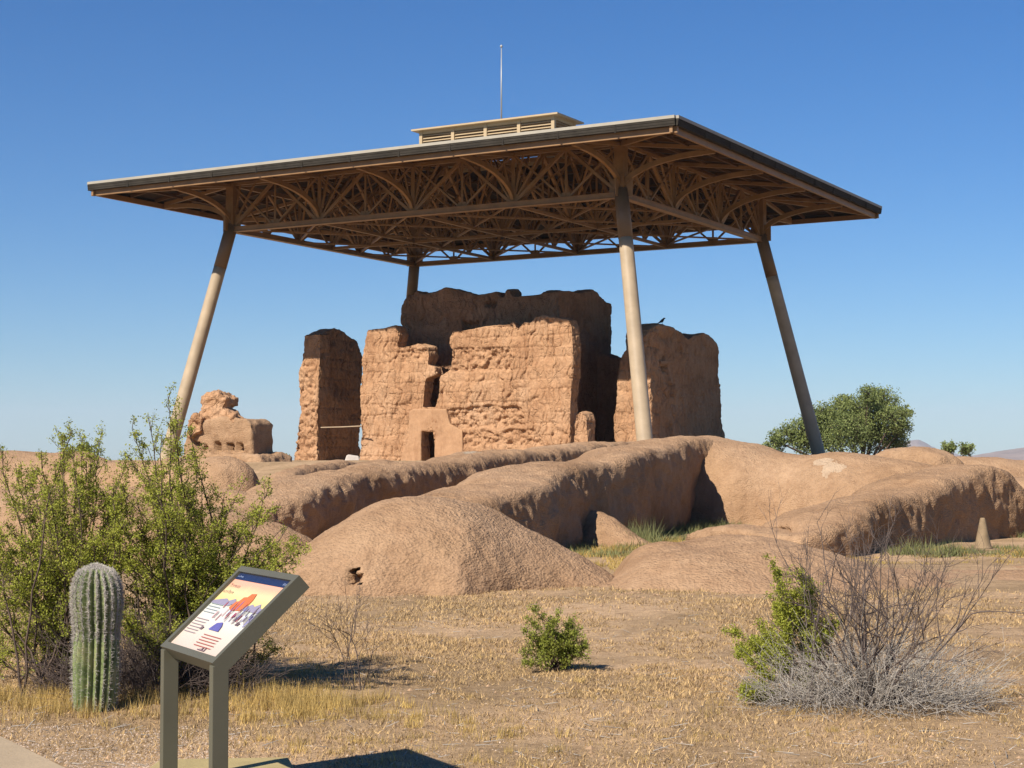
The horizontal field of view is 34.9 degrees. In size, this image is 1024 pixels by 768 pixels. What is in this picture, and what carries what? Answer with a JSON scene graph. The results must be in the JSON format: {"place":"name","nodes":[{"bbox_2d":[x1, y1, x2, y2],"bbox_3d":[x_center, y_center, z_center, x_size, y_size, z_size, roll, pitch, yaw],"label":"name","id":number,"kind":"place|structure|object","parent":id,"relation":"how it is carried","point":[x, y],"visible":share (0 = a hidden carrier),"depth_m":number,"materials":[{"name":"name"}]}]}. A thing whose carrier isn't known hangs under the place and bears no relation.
{"place":"outdoors","nodes":[
{"label":"outdoors","id":0,"kind":"place"},
{"bbox_2d":[0,736,64,767],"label":"path","id":1,"kind":"structure","parent":0,"point":[13,755],"depth_m":8.86,"materials":[{"name":"concrete"}]},
{"bbox_2d":[0,460,1023,767],"bbox_3d":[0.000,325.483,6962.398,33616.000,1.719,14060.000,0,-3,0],"label":"ground","id":2,"kind":"structure","parent":0,"point":[638,616],"depth_m":11.12,"materials":[{"name":"beige soil"}]},
{"bbox_2d":[0,450,113,488],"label":"adobe wall","id":3,"kind":"structure","parent":2,"relation":"on","point":[25,457],"depth_m":44.07,"materials":[{"name":"soil"}]},
{"bbox_2d":[0,417,151,695],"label":"creosote bush","id":4,"kind":"object","parent":2,"relation":"on","point":[52,570],"visible":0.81,"depth_m":11.70,"materials":[{"name":"green plant"}]},
{"bbox_2d":[76,441,97,452],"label":"desert bush","id":5,"kind":"object","parent":2,"relation":"on","point":[87,446],"visible":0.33,"depth_m":69.79,"materials":[{"name":"green plant"}]},
{"bbox_2d":[69,562,124,712],"bbox_3d":[-2.728,1.669,10.704,0.366,1.003,0.372,0,-3,0],"label":"cactus","id":6,"kind":"object","parent":2,"relation":"on","point":[97,600],"visible":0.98,"depth_m":10.60,"materials":[{"name":"green plant"}]},
{"bbox_2d":[3,485,247,505],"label":"adobe wall","id":7,"kind":"structure","parent":2,"relation":"on","point":[243,493],"depth_m":33.82,"materials":[{"name":"soil"}]},
{"bbox_2d":[37,456,259,491],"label":"adobe wall","id":8,"kind":"structure","parent":2,"relation":"on","point":[224,471],"depth_m":39.56,"materials":[{"name":"soil"}]},
{"bbox_2d":[0,489,311,564],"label":"adobe wall","id":9,"kind":"structure","parent":2,"relation":"on","point":[271,528],"depth_m":26.70,"materials":[{"name":"soil"}]},
{"bbox_2d":[4,582,315,706],"bbox_3d":[-2.494,1.851,11.421,1.920,1.237,1.972,-2,-4,42],"label":"dry brush","id":10,"kind":"object","parent":2,"relation":"on","point":[141,671],"visible":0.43,"depth_m":11.30,"materials":[{"name":"plant"}]},
{"bbox_2d":[106,382,311,689],"bbox_3d":[-2.188,1.118,11.575,1.616,2.285,1.384,0,-3,0],"label":"creosote bush","id":11,"kind":"object","parent":2,"relation":"on","point":[189,562],"visible":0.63,"depth_m":11.49,"materials":[{"name":"green plant"}]},
{"bbox_2d":[150,757,293,767],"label":"concrete pad","id":12,"kind":"object","parent":2,"relation":"on","point":[277,762],"visible":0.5,"depth_m":8.60,"materials":[{"name":"beige concrete"}]},
{"bbox_2d":[160,566,309,767],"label":"information panel","id":13,"kind":"object","parent":12,"relation":"on","point":[224,627],"visible":1,"depth_m":7.81,"materials":[{"name":"grey metal"}]},
{"bbox_2d":[182,389,291,461],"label":"ruin","id":14,"kind":"object","parent":2,"relation":"on","point":[222,426],"visible":0.63,"depth_m":62.22,"materials":[{"name":"soil"}]},
{"bbox_2d":[262,459,393,483],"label":"adobe wall","id":15,"kind":"structure","parent":2,"relation":"on","point":[304,469],"depth_m":46.43,"materials":[{"name":"soil"}]},
{"bbox_2d":[345,455,358,459],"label":"pale stone","id":16,"kind":"object","parent":2,"relation":"on","point":[351,457],"visible":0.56,"depth_m":96.82,"materials":[{"name":"white stone"}]},
{"bbox_2d":[301,566,405,689],"bbox_3d":[-1.202,1.758,11.702,0.721,0.922,0.899,-1,-3,18],"label":"dead shrub","id":17,"kind":"object","parent":2,"relation":"on","point":[351,630],"visible":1,"depth_m":11.69,"materials":[{"name":"brown plant"}]},
{"bbox_2d":[215,441,635,539],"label":"adobe wall","id":18,"kind":"structure","parent":2,"relation":"on","point":[315,504],"depth_m":36.44,"materials":[{"name":"soil"}]},
{"bbox_2d":[279,496,614,596],"bbox_3d":[-0.886,2.149,21.584,4.876,1.323,3.738,0,-3,0],"label":"dirt mound","id":19,"kind":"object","parent":2,"relation":"on","point":[427,545],"depth_m":20.51,"materials":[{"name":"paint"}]},
{"bbox_2d":[87,45,881,459],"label":"shelter roof","id":20,"kind":"structure","parent":2,"relation":"on","point":[495,185],"depth_m":97.81,"materials":[{"name":"metal"}]},
{"bbox_2d":[294,287,724,460],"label":"great house ruin","id":21,"kind":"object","parent":2,"relation":"on","point":[447,371],"visible":0.74,"depth_m":96.44,"materials":[{"name":"soil"}]},
{"bbox_2d":[321,425,361,427],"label":"wooden pole","id":22,"kind":"object","parent":21,"relation":"attached to","point":[341,426],"visible":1,"depth_m":97.92,"materials":[{"name":"beige wood"}]},
{"bbox_2d":[0,650,1023,767],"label":"dry grass","id":23,"kind":"structure","parent":2,"relation":"on","point":[302,703],"depth_m":10.58,"materials":[{"name":"plant"}]},
{"bbox_2d":[0,584,1023,767],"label":"stubble","id":24,"kind":"object","parent":2,"relation":"on","point":[469,605],"visible":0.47,"depth_m":12.34,"materials":[{"name":"beige plant"}]},
{"bbox_2d":[4,551,1023,767],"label":"adobe rubble","id":25,"kind":"object","parent":2,"relation":"on","point":[591,747],"visible":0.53,"depth_m":12.01,"materials":[{"name":"brown soil"}]},
{"bbox_2d":[349,435,713,547],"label":"adobe wall","id":26,"kind":"structure","parent":2,"relation":"on","point":[636,482],"depth_m":32.79,"materials":[{"name":"soil"}]},
{"bbox_2d":[518,602,591,671],"bbox_3d":[0.339,1.996,12.862,0.588,0.580,0.401,0,-3,0],"label":"green bush","id":27,"kind":"object","parent":2,"relation":"on","point":[554,652],"visible":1,"depth_m":12.82,"materials":[{"name":"green plant"}]},
{"bbox_2d":[574,411,595,441],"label":"adobe stump","id":28,"kind":"object","parent":2,"relation":"on","point":[585,423],"visible":0.41,"depth_m":89.54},
{"bbox_2d":[583,511,649,546],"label":"adobe wall","id":29,"kind":"structure","parent":2,"relation":"on","point":[599,527],"depth_m":31.28,"materials":[{"name":"soil"}]},
{"bbox_2d":[720,552,842,704],"bbox_3d":[1.850,1.707,11.114,0.846,1.127,0.534,0,-3,0],"label":"green creosote","id":30,"kind":"object","parent":2,"relation":"on","point":[785,612],"visible":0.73,"depth_m":11.06,"materials":[{"name":"green plant"}]},
{"bbox_2d":[568,513,1023,557],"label":"weeds","id":31,"kind":"object","parent":2,"relation":"on","point":[652,537],"visible":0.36,"depth_m":29.74,"materials":[{"name":"green plant"}]},
{"bbox_2d":[595,534,1023,594],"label":"adobe wall","id":32,"kind":"structure","parent":2,"relation":"on","point":[729,563],"depth_m":21.13,"materials":[{"name":"soil"}]},
{"bbox_2d":[690,435,932,526],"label":"adobe wall","id":33,"kind":"structure","parent":2,"relation":"on","point":[737,481],"depth_m":39.98,"materials":[{"name":"soil"}]},
{"bbox_2d":[762,383,915,454],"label":"mesquite tree","id":34,"kind":"object","parent":2,"relation":"on","point":[857,424],"visible":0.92,"depth_m":129.27,"materials":[{"name":"green plant"}]},
{"bbox_2d":[685,463,1023,557],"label":"adobe wall","id":35,"kind":"structure","parent":2,"relation":"on","point":[963,499],"depth_m":31.59,"materials":[{"name":"soil"}]},
{"bbox_2d":[705,487,1023,724],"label":"dead shrub","id":36,"kind":"object","parent":2,"relation":"on","point":[888,687],"visible":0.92,"depth_m":10.73,"materials":[{"name":"grey plant"}]},
{"bbox_2d":[875,446,963,465],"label":"mound","id":37,"kind":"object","parent":2,"relation":"on","point":[930,456],"depth_m":45.23,"materials":[{"name":"soil"}]},
{"bbox_2d":[940,438,957,454],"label":"desert bush","id":38,"kind":"object","parent":2,"relation":"on","point":[950,447],"visible":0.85,"depth_m":75.78,"materials":[{"name":"green plant"}]},
{"bbox_2d":[956,442,975,456],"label":"desert bush","id":39,"kind":"object","parent":2,"relation":"on","point":[965,449],"visible":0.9,"depth_m":74.78,"materials":[{"name":"green plant"}]},
{"bbox_2d":[966,518,1000,551],"bbox_3d":[8.644,2.769,29.929,0.520,0.625,0.440,0,-3,0],"label":"cone marker","id":40,"kind":"object","parent":2,"relation":"on","point":[983,531],"visible":0.74,"depth_m":29.84,"materials":[{"name":"beige concrete"}]},
{"bbox_2d":[956,456,1023,476],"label":"adobe wall","id":41,"kind":"structure","parent":2,"relation":"on","point":[1014,468],"depth_m":47.38,"materials":[{"name":"soil"}]},
{"bbox_2d":[1014,476,1023,487],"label":"adobe wall","id":42,"kind":"structure","parent":2,"relation":"on","point":[1020,480],"depth_m":36.89,"materials":[{"name":"soil"}]},
{"bbox_2d":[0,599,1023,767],"bbox_3d":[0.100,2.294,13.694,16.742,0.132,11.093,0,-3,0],"label":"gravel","id":43,"kind":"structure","parent":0,"point":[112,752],"depth_m":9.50,"materials":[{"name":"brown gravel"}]},
{"bbox_2d":[0,597,1023,767],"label":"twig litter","id":44,"kind":"object","parent":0,"point":[571,707],"visible":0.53,"depth_m":9.99,"materials":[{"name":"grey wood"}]},
{"bbox_2d":[0,0,1023,459],"label":"sky","id":45,"kind":"structure","parent":0,"point":[914,109],"materials":[{"name":"blue"}]},
{"bbox_2d":[564,536,1023,571],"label":"yellow grass","id":46,"kind":"structure","parent":0,"point":[672,540],"depth_m":27.43,"materials":[{"name":"plant"}]},
{"bbox_2d":[903,440,1023,459],"bbox_3d":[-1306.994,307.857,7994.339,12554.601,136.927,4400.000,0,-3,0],"label":"hills","id":47,"kind":"structure","parent":0,"point":[1016,454],"depth_m":6429.13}
]}

